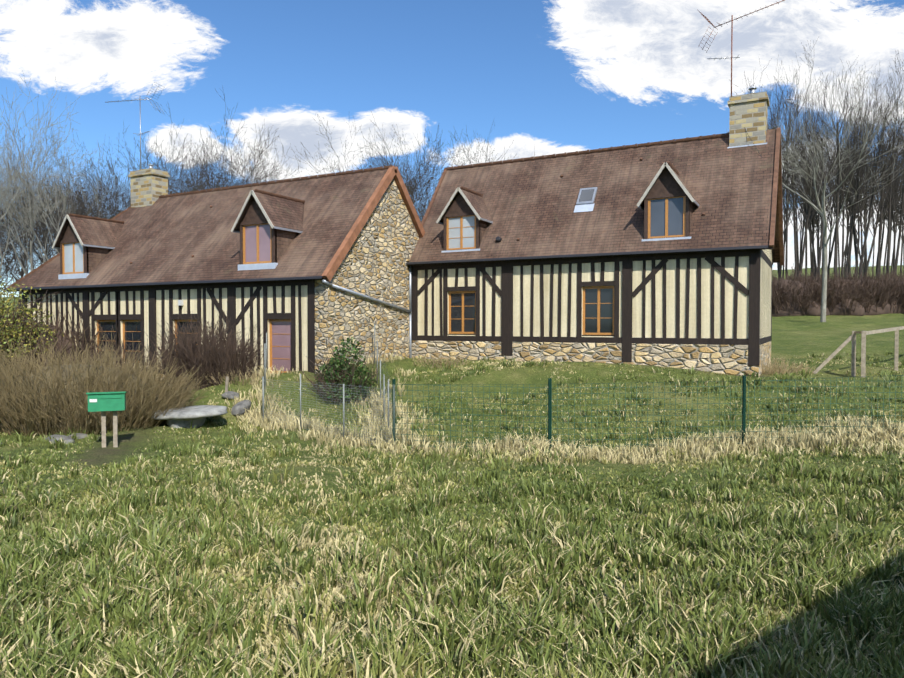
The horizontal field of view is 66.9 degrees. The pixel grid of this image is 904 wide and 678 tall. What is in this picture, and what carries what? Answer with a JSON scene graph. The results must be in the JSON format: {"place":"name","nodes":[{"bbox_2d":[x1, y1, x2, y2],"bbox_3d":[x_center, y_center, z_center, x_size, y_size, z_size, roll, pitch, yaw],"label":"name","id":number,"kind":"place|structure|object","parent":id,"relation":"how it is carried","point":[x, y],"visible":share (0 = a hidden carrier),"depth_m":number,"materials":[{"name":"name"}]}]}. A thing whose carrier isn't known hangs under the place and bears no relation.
{"place":"outdoors","nodes":[
{"label":"outdoors","id":0,"kind":"place"},
{"bbox_2d":[0,276,39,359],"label":"willow buds","id":1,"kind":"object","parent":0,"point":[5,319],"visible":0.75,"depth_m":20.71,"materials":[{"name":"plant"}]},
{"bbox_2d":[0,265,903,677],"bbox_3d":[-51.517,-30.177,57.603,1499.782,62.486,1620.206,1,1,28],"label":"ground","id":2,"kind":"structure","parent":0,"point":[804,335],"depth_m":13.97,"materials":[{"name":"plant"}]},
{"bbox_2d":[0,203,52,288],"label":"tree","id":3,"kind":"object","parent":2,"relation":"on","point":[26,250],"visible":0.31,"depth_m":35.37,"materials":[{"name":"brown plant"}]},
{"bbox_2d":[0,206,53,308],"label":"tree","id":4,"kind":"object","parent":2,"relation":"on","point":[19,255],"visible":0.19,"depth_m":41.04,"materials":[{"name":"brown plant"}]},
{"bbox_2d":[0,292,56,377],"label":"willow stems","id":5,"kind":"object","parent":2,"relation":"on","point":[13,317],"visible":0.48,"depth_m":21.00,"materials":[{"name":"plant"}]},
{"bbox_2d":[0,209,59,303],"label":"tree","id":6,"kind":"object","parent":2,"relation":"on","point":[8,268],"visible":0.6,"depth_m":27.31,"materials":[{"name":"brown plant"}]},
{"bbox_2d":[0,281,63,367],"bbox_3d":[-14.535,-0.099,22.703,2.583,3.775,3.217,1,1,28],"label":"willow stems","id":7,"kind":"object","parent":2,"relation":"on","point":[3,307],"visible":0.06,"depth_m":22.73,"materials":[{"name":"plant"}]},
{"bbox_2d":[0,205,72,302],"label":"tree","id":8,"kind":"object","parent":2,"relation":"on","point":[19,274],"visible":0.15,"depth_m":32.06,"materials":[{"name":"brown plant"}]},
{"bbox_2d":[0,140,81,278],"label":"tree","id":9,"kind":"object","parent":2,"relation":"on","point":[17,224],"visible":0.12,"depth_m":44.13,"materials":[{"name":"brown plant"}]},
{"bbox_2d":[1,170,80,310],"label":"tree","id":10,"kind":"object","parent":2,"relation":"on","point":[20,292],"visible":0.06,"depth_m":53.80,"materials":[{"name":"brown plant"}]},
{"bbox_2d":[0,107,82,274],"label":"birch tree","id":11,"kind":"object","parent":2,"relation":"on","point":[30,258],"visible":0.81,"depth_m":26.56,"materials":[{"name":"grey plant"}]},
{"bbox_2d":[0,156,96,302],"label":"tree","id":12,"kind":"object","parent":2,"relation":"on","point":[24,218],"visible":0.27,"depth_m":35.60,"materials":[{"name":"brown plant"}]},
{"bbox_2d":[0,73,101,273],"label":"birch tree","id":13,"kind":"object","parent":2,"relation":"on","point":[22,174],"visible":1,"depth_m":24.66,"materials":[{"name":"grey plant"}]},
{"bbox_2d":[0,148,106,268],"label":"tree","id":14,"kind":"object","parent":2,"relation":"on","point":[38,211],"visible":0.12,"depth_m":44.82,"materials":[{"name":"brown plant"}]},
{"bbox_2d":[2,290,107,367],"bbox_3d":[-14.194,0.092,24.282,5.076,3.533,8.041,-1,2,-44],"label":"underwood","id":15,"kind":"object","parent":2,"relation":"on","point":[63,340],"visible":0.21,"depth_m":22.65,"materials":[{"name":"brown"}]},
{"bbox_2d":[0,100,115,261],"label":"birch tree","id":16,"kind":"object","parent":2,"relation":"on","point":[58,201],"visible":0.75,"depth_m":29.81,"materials":[{"name":"grey plant"}]},
{"bbox_2d":[0,134,119,261],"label":"tree","id":17,"kind":"object","parent":2,"relation":"on","point":[37,193],"visible":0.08,"depth_m":44.08,"materials":[{"name":"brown plant"}]},
{"bbox_2d":[46,434,74,443],"bbox_3d":[-7.595,1.990,13.264,0.690,0.240,0.400,10,6,28],"label":"stone","id":18,"kind":"object","parent":2,"relation":"on","point":[64,438],"visible":0.44,"depth_m":13.18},
{"bbox_2d":[1,170,120,260],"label":"tree","id":19,"kind":"object","parent":2,"relation":"on","point":[79,204],"visible":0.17,"depth_m":36.67,"materials":[{"name":"brown plant"}]},
{"bbox_2d":[1,155,124,254],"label":"tree","id":20,"kind":"object","parent":2,"relation":"on","point":[76,195],"visible":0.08,"depth_m":46.63,"materials":[{"name":"brown plant"}]},
{"bbox_2d":[1,131,130,275],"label":"tree","id":21,"kind":"object","parent":2,"relation":"on","point":[83,208],"visible":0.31,"depth_m":34.15,"materials":[{"name":"brown plant"}]},
{"bbox_2d":[2,171,130,264],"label":"tree","id":22,"kind":"object","parent":2,"relation":"on","point":[81,212],"visible":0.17,"depth_m":37.06,"materials":[{"name":"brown plant"}]},
{"bbox_2d":[41,330,106,367],"bbox_3d":[-11.965,0.454,24.221,3.967,2.761,6.285,0,1,17],"label":"underwood","id":23,"kind":"object","parent":2,"relation":"on","point":[78,351],"visible":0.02,"depth_m":22.34,"materials":[{"name":"brown"}]},
{"bbox_2d":[7,129,172,228],"bbox_3d":[-27.959,-8.291,53.244,12.313,16.957,12.818,-1,2,-36],"label":"tree","id":24,"kind":"object","parent":2,"relation":"on","point":[89,177],"visible":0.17,"depth_m":54.26,"materials":[{"name":"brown plant"}]},
{"bbox_2d":[3,123,177,216],"bbox_3d":[-30.019,-8.777,55.866,13.341,17.648,12.815,0,1,6],"label":"tree","id":25,"kind":"object","parent":2,"relation":"on","point":[70,175],"visible":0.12,"depth_m":55.18,"materials":[{"name":"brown plant"}]},
{"bbox_2d":[0,322,208,436],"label":"dry bush","id":26,"kind":"object","parent":2,"relation":"on","point":[51,398],"visible":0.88,"depth_m":14.08,"materials":[{"name":"brown plant"}]},
{"bbox_2d":[6,155,202,246],"bbox_3d":[-24.656,-6.350,48.388,10.732,13.481,13.927,1,2,31],"label":"tree","id":27,"kind":"object","parent":2,"relation":"on","point":[89,194],"visible":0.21,"depth_m":47.26,"materials":[{"name":"brown plant"}]},
{"bbox_2d":[86,391,126,447],"bbox_3d":[-6.330,1.570,12.562,0.640,1.230,0.380,-1,1,-22],"label":"mailbox","id":28,"kind":"object","parent":2,"relation":"on","point":[104,402],"visible":0.92,"depth_m":12.46,"materials":[{"name":"green metal"}]},
{"bbox_2d":[74,327,156,379],"bbox_3d":[-10.129,0.647,20.623,2.784,2.063,2.234,0,1,-2],"label":"twiggy bush","id":29,"kind":"object","parent":2,"relation":"on","point":[120,351],"visible":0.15,"depth_m":20.45,"materials":[{"name":"brown plant"}]},
{"bbox_2d":[46,122,198,227],"bbox_3d":[-27.445,-8.873,58.430,17.979,17.403,13.854,0,1,3],"label":"tree","id":30,"kind":"object","parent":2,"relation":"on","point":[123,167],"visible":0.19,"depth_m":56.91,"materials":[{"name":"brown plant"}]},
{"bbox_2d":[84,162,218,218],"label":"tree","id":31,"kind":"object","parent":2,"relation":"on","point":[185,188],"visible":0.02,"depth_m":42.34,"materials":[{"name":"brown plant"}]},
{"bbox_2d":[94,104,236,212],"bbox_3d":[-21.511,-8.279,49.999,13.437,16.738,13.157,0,1,-4],"label":"tree","id":32,"kind":"object","parent":2,"relation":"on","point":[203,168],"visible":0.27,"depth_m":49.32,"materials":[{"name":"brown plant"}]},
{"bbox_2d":[103,140,257,213],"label":"tree","id":33,"kind":"object","parent":2,"relation":"on","point":[167,165],"visible":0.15,"depth_m":65.86,"materials":[{"name":"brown plant"}]},
{"bbox_2d":[116,138,251,191],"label":"tree","id":34,"kind":"object","parent":2,"relation":"on","point":[195,168],"visible":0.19,"depth_m":57.65,"materials":[{"name":"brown plant"}]},
{"bbox_2d":[151,405,227,427],"bbox_3d":[-5.641,1.723,14.751,1.565,0.425,1.198,-3,4,-13],"label":"stone bench","id":35,"kind":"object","parent":2,"relation":"on","point":[185,417],"depth_m":14.48,"materials":[{"name":"stone"}]},
{"bbox_2d":[139,311,267,389],"bbox_3d":[-6.463,0.243,17.897,3.714,2.084,3.127,1,1,28],"label":"twiggy bush","id":36,"kind":"object","parent":2,"relation":"on","point":[209,355],"visible":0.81,"depth_m":17.36,"materials":[{"name":"brown plant"}]},
{"bbox_2d":[134,138,284,193],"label":"tree","id":37,"kind":"object","parent":2,"relation":"on","point":[223,174],"visible":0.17,"depth_m":46.38,"materials":[{"name":"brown plant"}]},
{"bbox_2d":[2,82,424,388],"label":"house","id":38,"kind":"structure","parent":2,"relation":"on","point":[299,269],"depth_m":20.89,"materials":[{"name":"stone"}]},
{"bbox_2d":[149,87,290,192],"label":"tree","id":39,"kind":"object","parent":2,"relation":"on","point":[259,174],"visible":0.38,"depth_m":60.67,"materials":[{"name":"brown plant"}]},
{"bbox_2d":[145,129,301,193],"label":"tree","id":40,"kind":"object","parent":2,"relation":"on","point":[225,169],"visible":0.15,"depth_m":52.06,"materials":[{"name":"brown plant"}]},
{"bbox_2d":[221,391,238,399],"bbox_3d":[-5.258,1.365,16.322,0.312,0.200,0.560,41,14,29],"label":"stone","id":41,"kind":"object","parent":2,"relation":"on","point":[229,395],"visible":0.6,"depth_m":16.18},
{"bbox_2d":[204,366,263,384],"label":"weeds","id":42,"kind":"object","parent":2,"relation":"on","point":[236,379],"visible":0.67,"depth_m":16.96,"materials":[{"name":"beige plant"}]},
{"bbox_2d":[231,400,250,415],"bbox_3d":[-4.920,1.616,15.982,0.525,0.300,0.808,-23,9,4],"label":"stone","id":43,"kind":"object","parent":2,"relation":"on","point":[239,408],"visible":0.77,"depth_m":15.73,"materials":[{"name":"stone"}]},
{"bbox_2d":[225,324,391,443],"bbox_3d":[-4.001,0.794,19.173,3.712,2.433,14.424,0,1,-9],"label":"wire fence","id":44,"kind":"object","parent":2,"relation":"on","point":[264,380],"visible":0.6,"depth_m":14.24,"materials":[{"name":"grey"}]},
{"bbox_2d":[294,336,393,402],"bbox_3d":[-2.743,0.748,17.384,2.311,1.648,2.357,1,1,28],"label":"bush","id":45,"kind":"object","parent":2,"relation":"on","point":[342,353],"depth_m":17.13,"materials":[{"name":"plant"}]},
{"bbox_2d":[279,114,466,214],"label":"tree","id":46,"kind":"object","parent":2,"relation":"on","point":[370,159],"visible":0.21,"depth_m":65.71,"materials":[{"name":"brown plant"}]},
{"bbox_2d":[315,157,433,216],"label":"tree","id":47,"kind":"object","parent":2,"relation":"on","point":[406,183],"visible":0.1,"depth_m":59.63,"materials":[{"name":"brown plant"}]},
{"bbox_2d":[322,133,440,221],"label":"tree","id":48,"kind":"object","parent":2,"relation":"on","point":[416,207],"visible":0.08,"depth_m":55.20,"materials":[{"name":"brown plant"}]},
{"bbox_2d":[319,114,513,218],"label":"tree","id":49,"kind":"object","parent":2,"relation":"on","point":[427,155],"visible":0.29,"depth_m":66.16,"materials":[{"name":"brown plant"}]},
{"bbox_2d":[405,170,439,220],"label":"tree","id":50,"kind":"object","parent":2,"relation":"on","point":[424,195],"visible":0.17,"depth_m":72.95,"materials":[{"name":"brown plant"}]},
{"bbox_2d":[376,124,474,214],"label":"tree","id":51,"kind":"object","parent":2,"relation":"on","point":[429,182],"visible":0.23,"depth_m":58.54,"materials":[{"name":"brown plant"}]},
{"bbox_2d":[412,350,471,367],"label":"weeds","id":52,"kind":"object","parent":2,"relation":"on","point":[445,363],"visible":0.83,"depth_m":19.92,"materials":[{"name":"beige plant"}]},
{"bbox_2d":[405,121,534,200],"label":"tree","id":53,"kind":"object","parent":2,"relation":"on","point":[478,162],"visible":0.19,"depth_m":69.12,"materials":[{"name":"brown plant"}]},
{"bbox_2d":[406,0,784,375],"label":"house","id":54,"kind":"structure","parent":2,"relation":"on","point":[667,253],"depth_m":19.41,"materials":[{"name":"stone"}]},
{"bbox_2d":[392,375,903,448],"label":"wire fence","id":55,"kind":"object","parent":2,"relation":"on","point":[743,397],"visible":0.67,"depth_m":11.95,"materials":[{"name":"teal"}]},
{"bbox_2d":[734,59,791,171],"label":"poplar tree","id":56,"kind":"object","parent":2,"relation":"on","point":[769,97],"visible":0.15,"depth_m":51.38,"materials":[{"name":"brown plant"}]},
{"bbox_2d":[772,271,800,307],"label":"hedge","id":57,"kind":"object","parent":2,"relation":"on","point":[773,288],"depth_m":42.46,"materials":[{"name":"brown"}]},
{"bbox_2d":[761,355,818,374],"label":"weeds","id":58,"kind":"object","parent":2,"relation":"on","point":[775,369],"visible":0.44,"depth_m":17.69,"materials":[{"name":"beige plant"}]},
{"bbox_2d":[780,128,805,273],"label":"poplar tree","id":59,"kind":"object","parent":2,"relation":"on","point":[791,210],"visible":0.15,"depth_m":62.31,"materials":[{"name":"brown plant"}]},
{"bbox_2d":[783,153,802,267],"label":"poplar tree","id":60,"kind":"object","parent":2,"relation":"on","point":[796,216],"visible":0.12,"depth_m":63.19,"materials":[{"name":"brown plant"}]},
{"bbox_2d":[768,69,819,274],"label":"poplar tree","id":61,"kind":"object","parent":2,"relation":"on","point":[794,223],"visible":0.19,"depth_m":53.40,"materials":[{"name":"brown plant"}]},
{"bbox_2d":[767,40,822,195],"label":"poplar tree","id":62,"kind":"object","parent":2,"relation":"on","point":[788,125],"visible":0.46,"depth_m":50.00,"materials":[{"name":"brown plant"}]},
{"bbox_2d":[764,86,826,273],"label":"poplar tree","id":63,"kind":"object","parent":2,"relation":"on","point":[786,203],"visible":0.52,"depth_m":49.02,"materials":[{"name":"brown plant"}]},
{"bbox_2d":[772,268,831,310],"bbox_3d":[22.191,-3.106,43.742,7.238,3.302,4.569,-1,2,-34],"label":"hedge","id":64,"kind":"object","parent":2,"relation":"on","point":[785,293],"visible":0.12,"depth_m":42.16,"materials":[{"name":"brown"}]},
{"bbox_2d":[784,116,831,274],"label":"poplar tree","id":65,"kind":"object","parent":2,"relation":"on","point":[806,198],"visible":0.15,"depth_m":58.60,"materials":[{"name":"brown plant"}]},
{"bbox_2d":[786,125,833,275],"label":"poplar tree","id":66,"kind":"object","parent":2,"relation":"on","point":[806,236],"visible":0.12,"depth_m":68.99,"materials":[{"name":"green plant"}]},
{"bbox_2d":[785,100,836,275],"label":"poplar tree","id":67,"kind":"object","parent":2,"relation":"on","point":[816,181],"visible":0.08,"depth_m":63.07,"materials":[{"name":"brown plant"}]},
{"bbox_2d":[794,121,829,276],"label":"poplar tree","id":68,"kind":"object","parent":2,"relation":"on","point":[815,263],"visible":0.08,"depth_m":61.13,"materials":[{"name":"brown plant"}]},
{"bbox_2d":[772,262,852,316],"bbox_3d":[20.990,-3.149,43.376,7.720,3.522,4.873,1,1,26],"label":"hedge","id":69,"kind":"object","parent":2,"relation":"on","point":[786,310],"visible":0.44,"depth_m":42.01,"materials":[{"name":"brown"}]},
{"bbox_2d":[795,151,829,274],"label":"poplar tree","id":70,"kind":"object","parent":2,"relation":"on","point":[803,232],"visible":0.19,"depth_m":58.92,"materials":[{"name":"brown plant"}]},
{"bbox_2d":[789,274,837,315],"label":"hedge","id":71,"kind":"object","parent":2,"relation":"on","point":[814,309],"visible":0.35,"depth_m":41.37,"materials":[{"name":"brown"}]},
{"bbox_2d":[726,65,903,321],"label":"pale tree","id":72,"kind":"object","parent":2,"relation":"on","point":[822,212],"visible":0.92,"depth_m":34.74,"materials":[{"name":"grey plant"}]},
{"bbox_2d":[802,121,832,257],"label":"poplar tree","id":73,"kind":"object","parent":2,"relation":"on","point":[816,217],"visible":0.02,"depth_m":66.78,"materials":[{"name":"grey plant"}]},
{"bbox_2d":[785,100,855,272],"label":"poplar tree","id":74,"kind":"object","parent":2,"relation":"on","point":[806,215],"visible":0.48,"depth_m":49.46,"materials":[{"name":"grey plant"}]},
{"bbox_2d":[797,110,847,278],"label":"poplar tree","id":75,"kind":"object","parent":2,"relation":"on","point":[813,223],"visible":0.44,"depth_m":52.93,"materials":[{"name":"grey plant"}]},
{"bbox_2d":[810,165,841,276],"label":"poplar tree","id":76,"kind":"object","parent":2,"relation":"on","point":[834,229],"visible":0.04,"depth_m":64.92,"materials":[{"name":"grey plant"}]},
{"bbox_2d":[785,62,872,277],"bbox_3d":[25.207,-10.258,46.136,4.968,17.064,4.016,2,1,40],"label":"poplar tree","id":77,"kind":"object","parent":2,"relation":"on","point":[837,208],"visible":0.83,"depth_m":46.10,"materials":[{"name":"brown plant"}]},
{"bbox_2d":[791,67,872,274],"bbox_3d":[25.303,-10.183,46.391,4.913,17.004,4.664,0,1,8],"label":"poplar tree","id":78,"kind":"object","parent":2,"relation":"on","point":[820,248],"visible":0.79,"depth_m":46.19,"materials":[{"name":"brown plant"}]},
{"bbox_2d":[825,139,843,278],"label":"poplar tree","id":79,"kind":"object","parent":2,"relation":"on","point":[830,225],"visible":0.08,"depth_m":69.89,"materials":[{"name":"grey plant"}]},
{"bbox_2d":[819,109,862,276],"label":"poplar tree","id":80,"kind":"object","parent":2,"relation":"on","point":[840,207],"visible":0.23,"depth_m":54.48,"materials":[{"name":"grey plant"}]},
{"bbox_2d":[821,123,862,278],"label":"poplar tree","id":81,"kind":"object","parent":2,"relation":"on","point":[842,225],"visible":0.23,"depth_m":52.69,"materials":[{"name":"grey plant"}]},
{"bbox_2d":[808,271,876,315],"bbox_3d":[23.444,-2.887,43.394,4.210,3.042,6.669,0,1,-18],"label":"hedge","id":82,"kind":"object","parent":2,"relation":"on","point":[851,307],"visible":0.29,"depth_m":41.18,"materials":[{"name":"brown"}]},
{"bbox_2d":[799,261,896,304],"bbox_3d":[24.244,-3.172,43.402,7.651,3.490,4.829,0,1,0],"label":"hedge","id":83,"kind":"object","parent":2,"relation":"on","point":[839,283],"visible":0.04,"depth_m":42.35,"materials":[{"name":"brown"}]},
{"bbox_2d":[811,274,886,308],"bbox_3d":[24.800,-2.976,43.156,6.786,3.096,4.284,0,1,-2],"label":"hedge","id":84,"kind":"object","parent":2,"relation":"on","point":[857,288],"visible":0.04,"depth_m":41.75,"materials":[{"name":"brown"}]},
{"bbox_2d":[821,61,890,277],"bbox_3d":[32.961,-12.586,55.699,5.240,19.664,5.808,0,1,-3],"label":"poplar tree","id":85,"kind":"object","parent":2,"relation":"on","point":[855,242],"visible":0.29,"depth_m":55.03,"materials":[{"name":"grey plant"}]},
{"bbox_2d":[812,326,903,377],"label":"wooden fence","id":86,"kind":"object","parent":2,"relation":"on","point":[852,337],"visible":0.79,"depth_m":18.26,"materials":[{"name":"grey wood"}]},
{"bbox_2d":[829,95,886,274],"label":"poplar tree","id":87,"kind":"object","parent":2,"relation":"on","point":[867,192],"visible":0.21,"depth_m":56.23,"materials":[{"name":"grey plant"}]},
{"bbox_2d":[817,263,903,314],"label":"hedge","id":88,"kind":"object","parent":2,"relation":"on","point":[890,305],"visible":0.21,"depth_m":41.62,"materials":[{"name":"brown"}]},
{"bbox_2d":[822,259,903,301],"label":"hedge","id":89,"kind":"object","parent":2,"relation":"on","point":[876,282],"visible":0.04,"depth_m":42.64,"materials":[{"name":"brown"}]},
{"bbox_2d":[834,95,899,278],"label":"poplar tree","id":90,"kind":"object","parent":2,"relation":"on","point":[849,243],"visible":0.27,"depth_m":53.03,"materials":[{"name":"grey plant"}]},
{"bbox_2d":[835,100,901,274],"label":"poplar tree","id":91,"kind":"object","parent":2,"relation":"on","point":[865,215],"visible":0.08,"depth_m":63.02,"materials":[{"name":"grey plant"}]},
{"bbox_2d":[844,106,895,276],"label":"poplar tree","id":92,"kind":"object","parent":2,"relation":"on","point":[855,216],"visible":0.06,"depth_m":69.00,"materials":[{"name":"grey plant"}]},
{"bbox_2d":[841,50,903,277],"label":"poplar tree","id":93,"kind":"object","parent":2,"relation":"on","point":[873,190],"visible":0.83,"depth_m":47.31,"materials":[{"name":"brown plant"}]},
{"bbox_2d":[841,99,903,275],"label":"poplar tree","id":94,"kind":"object","parent":2,"relation":"on","point":[882,197],"visible":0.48,"depth_m":48.67,"materials":[{"name":"grey plant"}]},
{"bbox_2d":[842,115,903,277],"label":"poplar tree","id":95,"kind":"object","parent":2,"relation":"on","point":[857,173],"visible":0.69,"depth_m":49.28,"materials":[{"name":"grey plant"}]},
{"bbox_2d":[867,153,886,277],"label":"poplar tree","id":96,"kind":"object","parent":2,"relation":"on","point":[872,234],"visible":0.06,"depth_m":79.92,"materials":[{"name":"grey plant"}]},
{"bbox_2d":[860,118,903,277],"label":"poplar tree","id":97,"kind":"object","parent":2,"relation":"on","point":[872,244],"visible":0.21,"depth_m":58.94,"materials":[{"name":"grey plant"}]},
{"bbox_2d":[862,144,903,275],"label":"poplar tree","id":98,"kind":"object","parent":2,"relation":"on","point":[880,202],"visible":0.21,"depth_m":56.66,"materials":[{"name":"grey plant"}]},
{"bbox_2d":[865,74,903,274],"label":"poplar tree","id":99,"kind":"object","parent":2,"relation":"on","point":[888,245],"visible":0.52,"depth_m":52.21,"materials":[{"name":"grey plant"}]},
{"bbox_2d":[865,118,903,276],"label":"poplar tree","id":100,"kind":"object","parent":2,"relation":"on","point":[881,247],"visible":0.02,"depth_m":75.72,"materials":[{"name":"grey plant"}]},
{"bbox_2d":[865,128,903,272],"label":"poplar tree","id":101,"kind":"object","parent":2,"relation":"on","point":[882,210],"visible":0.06,"depth_m":70.54,"materials":[{"name":"grey plant"}]},
{"bbox_2d":[868,108,903,271],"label":"poplar tree","id":102,"kind":"object","parent":2,"relation":"on","point":[893,216],"visible":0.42,"depth_m":52.62,"materials":[{"name":"grey plant"}]},
{"bbox_2d":[872,117,903,263],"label":"poplar tree","id":103,"kind":"object","parent":2,"relation":"on","point":[893,194],"visible":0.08,"depth_m":58.91,"materials":[{"name":"grey plant"}]},
{"bbox_2d":[875,264,903,313],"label":"hedge","id":104,"kind":"object","parent":2,"relation":"on","point":[901,298],"visible":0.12,"depth_m":42.18,"materials":[{"name":"brown"}]},
{"bbox_2d":[877,96,903,277],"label":"poplar tree","id":105,"kind":"object","parent":2,"relation":"on","point":[901,211],"visible":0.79,"depth_m":49.59,"materials":[{"name":"grey plant"}]},
{"bbox_2d":[888,175,903,276],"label":"poplar tree","id":106,"kind":"object","parent":2,"relation":"on","point":[902,236],"visible":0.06,"depth_m":70.37,"materials":[{"name":"grey plant"}]},
{"bbox_2d":[0,0,903,296],"label":"sky","id":107,"kind":"structure","parent":0,"point":[555,77],"materials":[{"name":"blue"}]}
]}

